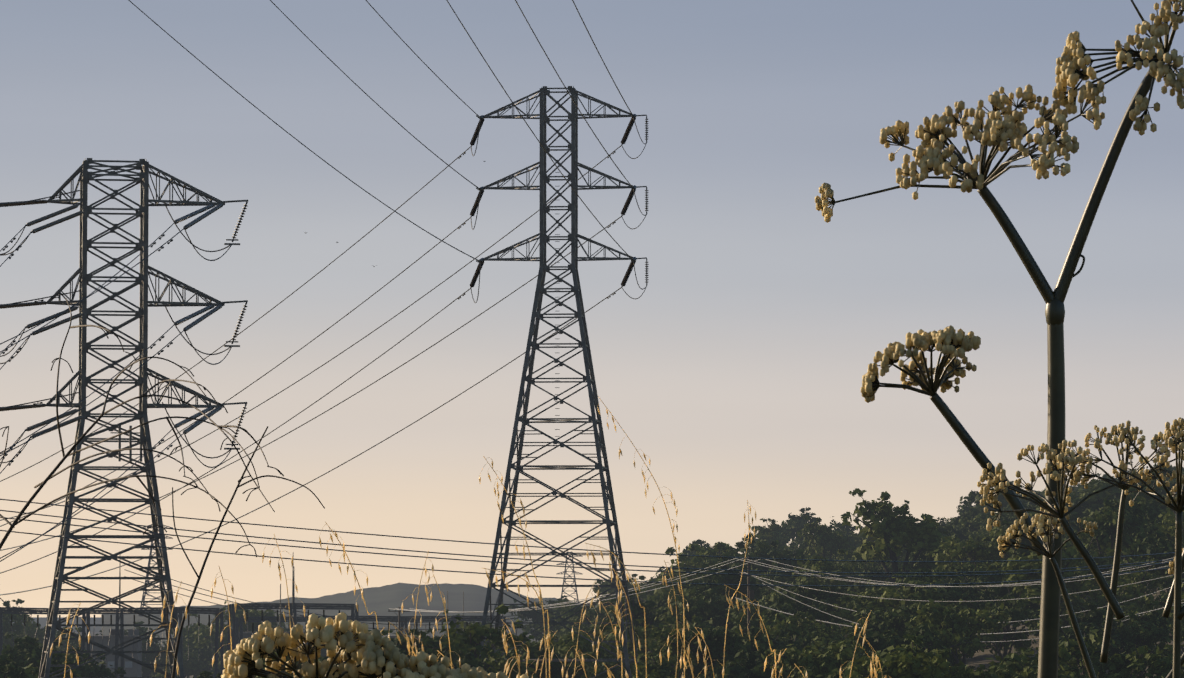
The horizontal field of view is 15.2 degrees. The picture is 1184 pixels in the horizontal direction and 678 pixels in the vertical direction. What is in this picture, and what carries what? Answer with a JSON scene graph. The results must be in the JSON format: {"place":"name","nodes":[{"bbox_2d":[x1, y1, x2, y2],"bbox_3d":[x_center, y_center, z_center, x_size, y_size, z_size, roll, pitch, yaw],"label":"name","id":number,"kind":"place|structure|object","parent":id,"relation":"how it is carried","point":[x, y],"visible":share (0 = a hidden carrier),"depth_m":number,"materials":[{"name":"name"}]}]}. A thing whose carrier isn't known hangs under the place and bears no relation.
{"place":"outdoors","nodes":[
{"label":"outdoors","id":0,"kind":"place"},
{"bbox_2d":[10,617,100,630],"bbox_3d":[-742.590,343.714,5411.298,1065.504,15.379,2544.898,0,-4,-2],"label":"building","id":1,"kind":"structure","parent":0,"point":[43,622],"depth_m":4685.53,"materials":[{"name":"grey"}]},
{"bbox_2d":[101,583,585,646],"bbox_3d":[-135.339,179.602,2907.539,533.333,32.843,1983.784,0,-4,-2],"label":"hill","id":2,"kind":"structure","parent":0,"point":[381,601],"depth_m":2234.51,"materials":[{"name":"grey"}]},
{"bbox_2d":[49,396,890,677],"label":"wild oat grass","id":3,"kind":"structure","parent":0,"point":[548,638],"depth_m":11.01,"materials":[{"name":"plant"}]},
{"bbox_2d":[0,0,1183,616],"label":"sky","id":4,"kind":"structure","parent":0,"point":[754,331],"materials":[{"name":"blue"}]},
{"bbox_2d":[32,560,1183,677],"bbox_3d":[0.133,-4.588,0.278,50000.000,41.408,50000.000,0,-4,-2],"label":"ground","id":5,"kind":"structure","parent":0,"point":[976,660],"depth_m":400.03,"materials":[{"name":"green plant"}]},
{"bbox_2d":[2,599,34,647],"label":"tree","id":6,"kind":"object","parent":5,"relation":"on","point":[16,626],"visible":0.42,"depth_m":814.39,"materials":[{"name":"green plant"}]},
{"bbox_2d":[0,654,36,677],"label":"tree","id":7,"kind":"object","parent":5,"relation":"on","point":[6,659],"visible":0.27,"depth_m":356.19,"materials":[{"name":"green plant"}]},
{"bbox_2d":[0,663,53,677],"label":"tree","id":8,"kind":"object","parent":5,"relation":"on","point":[28,670],"visible":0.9,"depth_m":316.16,"materials":[{"name":"green plant"}]},
{"bbox_2d":[11,609,55,646],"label":"tree","id":9,"kind":"object","parent":5,"relation":"on","point":[32,632],"visible":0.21,"depth_m":873.21,"materials":[{"name":"green plant"}]},
{"bbox_2d":[35,653,82,677],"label":"tree","id":10,"kind":"object","parent":5,"relation":"on","point":[74,672],"visible":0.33,"depth_m":327.15,"materials":[{"name":"green plant"}]},
{"bbox_2d":[1,636,126,676],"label":"tree","id":11,"kind":"object","parent":5,"relation":"on","point":[32,653],"visible":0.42,"depth_m":436.07,"materials":[{"name":"green plant"}]},
{"bbox_2d":[55,623,79,653],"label":"tree","id":12,"kind":"object","parent":5,"relation":"on","point":[62,648],"visible":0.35,"depth_m":848.09,"materials":[{"name":"green plant"}]},
{"bbox_2d":[0,158,247,677],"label":"pylon","id":13,"kind":"object","parent":5,"relation":"on","point":[143,166],"visible":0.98,"depth_m":249.32,"materials":[{"name":"metal"}]},
{"bbox_2d":[124,621,159,661],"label":"tree","id":14,"kind":"object","parent":5,"relation":"on","point":[142,630],"visible":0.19,"depth_m":838.22,"materials":[{"name":"green plant"}]},
{"bbox_2d":[139,524,172,615],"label":"pylon","id":15,"kind":"object","parent":5,"relation":"on","point":[146,581],"visible":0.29,"depth_m":1296.19,"materials":[{"name":"metal"}]},
{"bbox_2d":[0,298,324,677],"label":"dry weed stems","id":16,"kind":"object","parent":5,"relation":"on","point":[37,491],"visible":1,"depth_m":13.96,"materials":[{"name":"brown plant"}]},
{"bbox_2d":[142,631,186,676],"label":"tree","id":17,"kind":"object","parent":5,"relation":"on","point":[162,656],"visible":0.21,"depth_m":840.40,"materials":[{"name":"green plant"}]},
{"bbox_2d":[154,614,219,677],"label":"tree","id":18,"kind":"object","parent":5,"relation":"on","point":[185,636],"visible":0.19,"depth_m":871.47,"materials":[{"name":"green plant"}]},
{"bbox_2d":[183,640,220,677],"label":"tree","id":19,"kind":"object","parent":5,"relation":"on","point":[207,653],"visible":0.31,"depth_m":860.87,"materials":[{"name":"green plant"}]},
{"bbox_2d":[186,601,286,655],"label":"tree","id":20,"kind":"object","parent":5,"relation":"on","point":[203,635],"visible":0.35,"depth_m":835.86,"materials":[{"name":"green plant"}]},
{"bbox_2d":[0,564,505,677],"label":"substation steelwork","id":21,"kind":"object","parent":5,"relation":"on","point":[238,621],"visible":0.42,"depth_m":583.77,"materials":[{"name":"metal"}]},
{"bbox_2d":[85,625,528,676],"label":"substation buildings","id":22,"kind":"structure","parent":5,"relation":"on","point":[132,669],"depth_m":791.21,"materials":[{"name":"grey paint"}]},
{"bbox_2d":[221,612,528,677],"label":"fennel plant","id":23,"kind":"object","parent":5,"relation":"on","point":[351,642],"visible":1,"depth_m":2.37,"materials":[{"name":"beige plant"}]},
{"bbox_2d":[388,607,409,635],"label":"utility pole","id":24,"kind":"object","parent":5,"relation":"on","point":[399,621],"visible":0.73,"depth_m":519.41,"materials":[{"name":"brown wood"}]},
{"bbox_2d":[389,557,1183,641],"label":"distribution wires","id":25,"kind":"object","parent":24,"relation":"attached to","point":[1002,585],"visible":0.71,"depth_m":379.60,"materials":[{"name":"grey metal"}]},
{"bbox_2d":[376,629,492,677],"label":"tree","id":26,"kind":"object","parent":5,"relation":"on","point":[403,649],"visible":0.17,"depth_m":316.56,"materials":[{"name":"green plant"}]},
{"bbox_2d":[368,604,535,675],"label":"tree","id":27,"kind":"object","parent":5,"relation":"on","point":[471,643],"visible":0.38,"depth_m":327.86,"materials":[{"name":"green plant"}]},
{"bbox_2d":[453,649,536,677],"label":"tree","id":28,"kind":"object","parent":5,"relation":"on","point":[493,656],"visible":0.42,"depth_m":320.27,"materials":[{"name":"green plant"}]},
{"bbox_2d":[487,640,588,677],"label":"tree","id":29,"kind":"object","parent":5,"relation":"on","point":[536,651],"visible":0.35,"depth_m":361.20,"materials":[{"name":"green plant"}]},
{"bbox_2d":[508,595,574,639],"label":"tree","id":30,"kind":"object","parent":5,"relation":"on","point":[527,614],"visible":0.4,"depth_m":832.49,"materials":[{"name":"green plant"}]},
{"bbox_2d":[470,86,648,677],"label":"pylon","id":31,"kind":"object","parent":5,"relation":"on","point":[573,236],"visible":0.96,"depth_m":351.41,"materials":[{"name":"metal"}]},
{"bbox_2d":[0,0,1174,629],"bbox_3d":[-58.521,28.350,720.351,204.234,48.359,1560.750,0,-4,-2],"label":"conductors","id":32,"kind":"structure","parent":31,"relation":"attached to","point":[10,448],"depth_m":237.06,"materials":[{"name":"grey"}]},
{"bbox_2d":[556,552,582,604],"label":"pylon","id":33,"kind":"object","parent":5,"relation":"on","point":[572,571],"visible":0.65,"depth_m":1500.06,"materials":[{"name":"metal"}]},
{"bbox_2d":[559,605,608,632],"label":"tree","id":34,"kind":"object","parent":5,"relation":"on","point":[572,612],"visible":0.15,"depth_m":693.07,"materials":[{"name":"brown plant"}]},
{"bbox_2d":[548,587,623,627],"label":"tree","id":35,"kind":"object","parent":5,"relation":"on","point":[564,609],"visible":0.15,"depth_m":734.38,"materials":[{"name":"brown plant"}]},
{"bbox_2d":[546,626,635,671],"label":"tree","id":36,"kind":"object","parent":5,"relation":"on","point":[583,647],"visible":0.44,"depth_m":374.53,"materials":[{"name":"green plant"}]},
{"bbox_2d":[581,662,642,677],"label":"tree","id":37,"kind":"object","parent":5,"relation":"on","point":[615,673],"visible":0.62,"depth_m":351.91,"materials":[{"name":"green plant"}]},
{"bbox_2d":[596,618,653,667],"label":"bush","id":38,"kind":"object","parent":5,"relation":"on","point":[641,620],"visible":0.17,"depth_m":408.89,"materials":[{"name":"green plant"}]},
{"bbox_2d":[604,589,662,639],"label":"tree","id":39,"kind":"object","parent":5,"relation":"on","point":[637,610],"visible":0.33,"depth_m":459.98,"materials":[{"name":"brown plant"}]},
{"bbox_2d":[633,652,683,677],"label":"tree","id":40,"kind":"object","parent":5,"relation":"on","point":[664,671],"visible":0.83,"depth_m":308.67,"materials":[{"name":"green plant"}]},
{"bbox_2d":[608,615,710,663],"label":"bush","id":41,"kind":"object","parent":5,"relation":"on","point":[639,633],"visible":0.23,"depth_m":394.25,"materials":[{"name":"green plant"}]},
{"bbox_2d":[647,571,703,614],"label":"tree","id":42,"kind":"object","parent":5,"relation":"on","point":[662,600],"visible":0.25,"depth_m":527.77,"materials":[{"name":"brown plant"}]},
{"bbox_2d":[646,606,708,639],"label":"tree","id":43,"kind":"object","parent":5,"relation":"on","point":[669,614],"visible":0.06,"depth_m":455.14,"materials":[{"name":"green plant"}]},
{"bbox_2d":[637,624,745,677],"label":"tree","id":44,"kind":"object","parent":5,"relation":"on","point":[661,642],"visible":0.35,"depth_m":339.77,"materials":[{"name":"green plant"}]},
{"bbox_2d":[649,542,748,596],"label":"tree","id":45,"kind":"object","parent":5,"relation":"on","point":[697,562],"visible":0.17,"depth_m":613.87,"materials":[{"name":"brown plant"}]},
{"bbox_2d":[663,582,757,630],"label":"tree","id":46,"kind":"object","parent":5,"relation":"on","point":[712,608],"visible":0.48,"depth_m":454.28,"materials":[{"name":"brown plant"}]},
{"bbox_2d":[678,626,769,677],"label":"tree","id":47,"kind":"object","parent":5,"relation":"on","point":[714,639],"visible":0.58,"depth_m":338.16,"materials":[{"name":"green plant"}]},
{"bbox_2d":[694,554,764,606],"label":"tree","id":48,"kind":"object","parent":5,"relation":"on","point":[723,579],"visible":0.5,"depth_m":487.69,"materials":[{"name":"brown plant"}]},
{"bbox_2d":[697,644,798,677],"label":"tree","id":49,"kind":"object","parent":5,"relation":"on","point":[750,666],"visible":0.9,"depth_m":314.30,"materials":[{"name":"green plant"}]},
{"bbox_2d":[734,556,762,633],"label":"utility pole","id":50,"kind":"object","parent":5,"relation":"on","point":[750,594],"visible":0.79,"depth_m":395.28,"materials":[{"name":"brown wood"}]},
{"bbox_2d":[705,534,805,581],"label":"tree","id":51,"kind":"object","parent":5,"relation":"on","point":[762,552],"visible":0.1,"depth_m":586.68,"materials":[{"name":"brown plant"}]},
{"bbox_2d":[731,599,797,620],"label":"tree","id":52,"kind":"object","parent":5,"relation":"on","point":[753,611],"visible":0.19,"depth_m":436.35,"materials":[{"name":"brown plant"}]},
{"bbox_2d":[739,518,797,554],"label":"tree","id":53,"kind":"object","parent":5,"relation":"on","point":[773,532],"visible":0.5,"depth_m":853.91,"materials":[{"name":"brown plant"}]},
{"bbox_2d":[737,626,827,665],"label":"tree","id":54,"kind":"object","parent":5,"relation":"on","point":[749,645],"visible":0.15,"depth_m":347.45,"materials":[{"name":"green plant"}]},
{"bbox_2d":[730,590,836,635],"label":"tree","id":55,"kind":"object","parent":5,"relation":"on","point":[755,621],"visible":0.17,"depth_m":404.36,"materials":[{"name":"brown plant"}]},
{"bbox_2d":[780,507,816,541],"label":"tree","id":56,"kind":"object","parent":5,"relation":"on","point":[796,523],"visible":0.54,"depth_m":921.72,"materials":[{"name":"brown plant"}]},
{"bbox_2d":[756,556,850,591],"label":"tree","id":57,"kind":"object","parent":5,"relation":"on","point":[784,579],"visible":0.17,"depth_m":552.55,"materials":[{"name":"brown plant"}]},
{"bbox_2d":[760,611,847,638],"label":"bush","id":58,"kind":"object","parent":5,"relation":"on","point":[799,626],"visible":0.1,"depth_m":376.37,"materials":[{"name":"green plant"}]},
{"bbox_2d":[761,636,864,677],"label":"tree","id":59,"kind":"object","parent":5,"relation":"on","point":[830,658],"visible":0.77,"depth_m":288.62,"materials":[{"name":"green plant"}]},
{"bbox_2d":[782,578,845,611],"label":"tree","id":60,"kind":"object","parent":5,"relation":"on","point":[823,596],"visible":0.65,"depth_m":428.87,"materials":[{"name":"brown plant"}]},
{"bbox_2d":[773,549,866,597],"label":"tree","id":61,"kind":"object","parent":5,"relation":"on","point":[821,566],"visible":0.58,"depth_m":518.40,"materials":[{"name":"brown plant"}]},
{"bbox_2d":[797,515,855,559],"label":"tree","id":62,"kind":"object","parent":5,"relation":"on","point":[823,541],"visible":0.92,"depth_m":696.85,"materials":[{"name":"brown plant"}]},
{"bbox_2d":[803,625,868,650],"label":"tree","id":63,"kind":"object","parent":5,"relation":"on","point":[822,635],"visible":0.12,"depth_m":363.53,"materials":[{"name":"green plant"}]},
{"bbox_2d":[813,595,876,634],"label":"tree","id":64,"kind":"object","parent":5,"relation":"on","point":[845,613],"visible":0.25,"depth_m":402.75,"materials":[{"name":"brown plant"}]},
{"bbox_2d":[825,646,890,677],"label":"tree","id":65,"kind":"object","parent":5,"relation":"on","point":[883,654],"visible":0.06,"depth_m":254.24,"materials":[{"name":"green plant"}]},
{"bbox_2d":[839,586,900,609],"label":"tree","id":66,"kind":"object","parent":5,"relation":"on","point":[878,594],"visible":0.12,"depth_m":425.83,"materials":[{"name":"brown plant"}]},
{"bbox_2d":[857,562,893,587],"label":"tree","id":67,"kind":"object","parent":5,"relation":"on","point":[875,570],"visible":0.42,"depth_m":537.51,"materials":[{"name":"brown plant"}]},
{"bbox_2d":[852,601,926,639],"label":"tree","id":68,"kind":"object","parent":5,"relation":"on","point":[898,618],"visible":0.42,"depth_m":368.20,"materials":[{"name":"green plant"}]},
{"bbox_2d":[843,647,951,677],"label":"tree","id":69,"kind":"object","parent":5,"relation":"on","point":[903,665],"visible":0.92,"depth_m":227.46,"materials":[{"name":"green plant"}]},
{"bbox_2d":[845,620,951,665],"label":"tree","id":70,"kind":"object","parent":5,"relation":"on","point":[891,635],"visible":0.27,"depth_m":318.51,"materials":[{"name":"green plant"}]},
{"bbox_2d":[840,488,958,587],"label":"tree","id":71,"kind":"object","parent":5,"relation":"on","point":[891,531],"visible":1,"depth_m":502.44,"materials":[{"name":"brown plant"}]},
{"bbox_2d":[843,574,978,630],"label":"tree","id":72,"kind":"object","parent":5,"relation":"on","point":[917,593],"visible":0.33,"depth_m":392.13,"materials":[{"name":"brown plant"}]},
{"bbox_2d":[898,546,961,577],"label":"tree","id":73,"kind":"object","parent":5,"relation":"on","point":[928,565],"visible":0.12,"depth_m":501.84,"materials":[{"name":"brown plant"}]},
{"bbox_2d":[881,633,985,677],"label":"tree","id":74,"kind":"object","parent":5,"relation":"on","point":[957,671],"visible":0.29,"depth_m":249.63,"materials":[{"name":"green plant"}]},
{"bbox_2d":[904,567,1000,610],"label":"tree","id":75,"kind":"object","parent":5,"relation":"on","point":[974,595],"visible":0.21,"depth_m":399.57,"materials":[{"name":"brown plant"}]},
{"bbox_2d":[905,599,1010,665],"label":"tree","id":76,"kind":"object","parent":5,"relation":"on","point":[957,631],"visible":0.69,"depth_m":341.83,"materials":[{"name":"green plant"}]},
{"bbox_2d":[956,512,983,534],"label":"tree","id":77,"kind":"object","parent":5,"relation":"on","point":[969,526],"visible":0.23,"depth_m":697.47,"materials":[{"name":"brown plant"}]},
{"bbox_2d":[928,519,1020,589],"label":"tree","id":78,"kind":"object","parent":5,"relation":"on","point":[968,551],"visible":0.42,"depth_m":466.68,"materials":[{"name":"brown plant"}]},
{"bbox_2d":[948,557,1012,591],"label":"tree","id":79,"kind":"object","parent":5,"relation":"on","point":[984,567],"visible":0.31,"depth_m":424.77,"materials":[{"name":"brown plant"}]},
{"bbox_2d":[965,502,1008,533],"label":"tree","id":80,"kind":"object","parent":5,"relation":"on","point":[979,519],"visible":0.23,"depth_m":671.54,"materials":[{"name":"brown plant"}]},
{"bbox_2d":[815,0,1183,677],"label":"fennel plant","id":81,"kind":"object","parent":5,"relation":"on","point":[935,148],"visible":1,"depth_m":4.66,"materials":[{"name":"plant"}]},
{"bbox_2d":[960,579,1039,659],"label":"tree","id":82,"kind":"object","parent":5,"relation":"on","point":[1012,608],"visible":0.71,"depth_m":366.16,"materials":[{"name":"green plant"}]},
{"bbox_2d":[960,483,1044,513],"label":"tree","id":83,"kind":"object","parent":5,"relation":"on","point":[975,497],"visible":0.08,"depth_m":731.20,"materials":[{"name":"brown plant"}]},
{"bbox_2d":[966,576,1039,628],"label":"tree","id":84,"kind":"object","parent":5,"relation":"on","point":[1003,591],"visible":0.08,"depth_m":408.52,"materials":[{"name":"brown plant"}]},
{"bbox_2d":[966,512,1041,565],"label":"tree","id":85,"kind":"object","parent":5,"relation":"on","point":[1031,515],"visible":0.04,"depth_m":467.40,"materials":[{"name":"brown plant"}]},
{"bbox_2d":[993,520,1042,626],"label":"tree","id":86,"kind":"object","parent":5,"relation":"on","point":[1014,551],"visible":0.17,"depth_m":426.12,"materials":[{"name":"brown plant"}]},
{"bbox_2d":[996,502,1039,530],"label":"tree","id":87,"kind":"object","parent":5,"relation":"on","point":[1012,517],"visible":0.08,"depth_m":586.42,"materials":[{"name":"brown plant"}]},
{"bbox_2d":[964,645,1087,677],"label":"tree","id":88,"kind":"object","parent":5,"relation":"on","point":[1012,669],"visible":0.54,"depth_m":261.22,"materials":[{"name":"green plant"}]},
{"bbox_2d":[986,532,1090,665],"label":"tree","id":89,"kind":"object","parent":5,"relation":"on","point":[1069,552],"visible":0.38,"depth_m":380.18,"materials":[{"name":"green plant"}]},
{"bbox_2d":[979,647,1108,675],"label":"tree","id":90,"kind":"object","parent":5,"relation":"on","point":[999,658],"visible":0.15,"depth_m":273.56,"materials":[{"name":"green plant"}]},
{"bbox_2d":[1014,661,1089,677],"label":"tree","id":91,"kind":"object","parent":5,"relation":"on","point":[1032,672],"visible":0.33,"depth_m":259.19,"materials":[{"name":"green plant"}]},
{"bbox_2d":[1065,496,1090,517],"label":"tree","id":92,"kind":"object","parent":5,"relation":"on","point":[1077,501],"visible":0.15,"depth_m":586.20,"materials":[{"name":"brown plant"}]},
{"bbox_2d":[1024,583,1145,636],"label":"tree","id":93,"kind":"object","parent":5,"relation":"on","point":[1080,606],"visible":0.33,"depth_m":381.72,"materials":[{"name":"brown plant"}]},
{"bbox_2d":[1059,601,1123,664],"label":"tree","id":94,"kind":"object","parent":5,"relation":"on","point":[1096,618],"visible":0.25,"depth_m":336.56,"materials":[{"name":"green plant"}]},
{"bbox_2d":[1030,529,1156,603],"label":"tree","id":95,"kind":"object","parent":5,"relation":"on","point":[1105,561],"visible":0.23,"depth_m":400.01,"materials":[{"name":"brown plant"}]},
{"bbox_2d":[1029,619,1183,677],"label":"tree","id":96,"kind":"object","parent":5,"relation":"on","point":[1130,665],"visible":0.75,"depth_m":267.19,"materials":[{"name":"green plant"}]},
{"bbox_2d":[1079,487,1149,558],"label":"tree","id":97,"kind":"object","parent":5,"relation":"on","point":[1107,521],"visible":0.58,"depth_m":423.88,"materials":[{"name":"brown plant"}]},
{"bbox_2d":[1066,466,1182,517],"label":"tree","id":98,"kind":"object","parent":5,"relation":"on","point":[1095,501],"visible":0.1,"depth_m":587.96,"materials":[{"name":"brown plant"}]},
{"bbox_2d":[1081,558,1173,611],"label":"tree","id":99,"kind":"object","parent":5,"relation":"on","point":[1141,587],"visible":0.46,"depth_m":393.41,"materials":[{"name":"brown plant"}]},
{"bbox_2d":[1098,600,1172,654],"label":"bush","id":100,"kind":"object","parent":5,"relation":"on","point":[1126,609],"visible":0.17,"depth_m":372.56,"materials":[{"name":"green plant"}]},
{"bbox_2d":[1109,600,1173,676],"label":"tree","id":101,"kind":"object","parent":5,"relation":"on","point":[1149,633],"visible":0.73,"depth_m":337.27,"materials":[{"name":"green plant"}]},
{"bbox_2d":[1114,516,1183,593],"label":"tree","id":102,"kind":"object","parent":5,"relation":"on","point":[1150,528],"visible":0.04,"depth_m":440.82,"materials":[{"name":"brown plant"}]},
{"bbox_2d":[1121,530,1183,595],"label":"tree","id":103,"kind":"object","parent":5,"relation":"on","point":[1153,545],"visible":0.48,"depth_m":410.04,"materials":[{"name":"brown plant"}]},
{"bbox_2d":[1130,480,1175,523],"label":"tree","id":104,"kind":"object","parent":5,"relation":"on","point":[1153,504],"visible":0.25,"depth_m":487.62,"materials":[{"name":"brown plant"}]},
{"bbox_2d":[1148,504,1183,545],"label":"tree","id":105,"kind":"object","parent":5,"relation":"on","point":[1169,517],"visible":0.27,"depth_m":434.64,"materials":[{"name":"green plant"}]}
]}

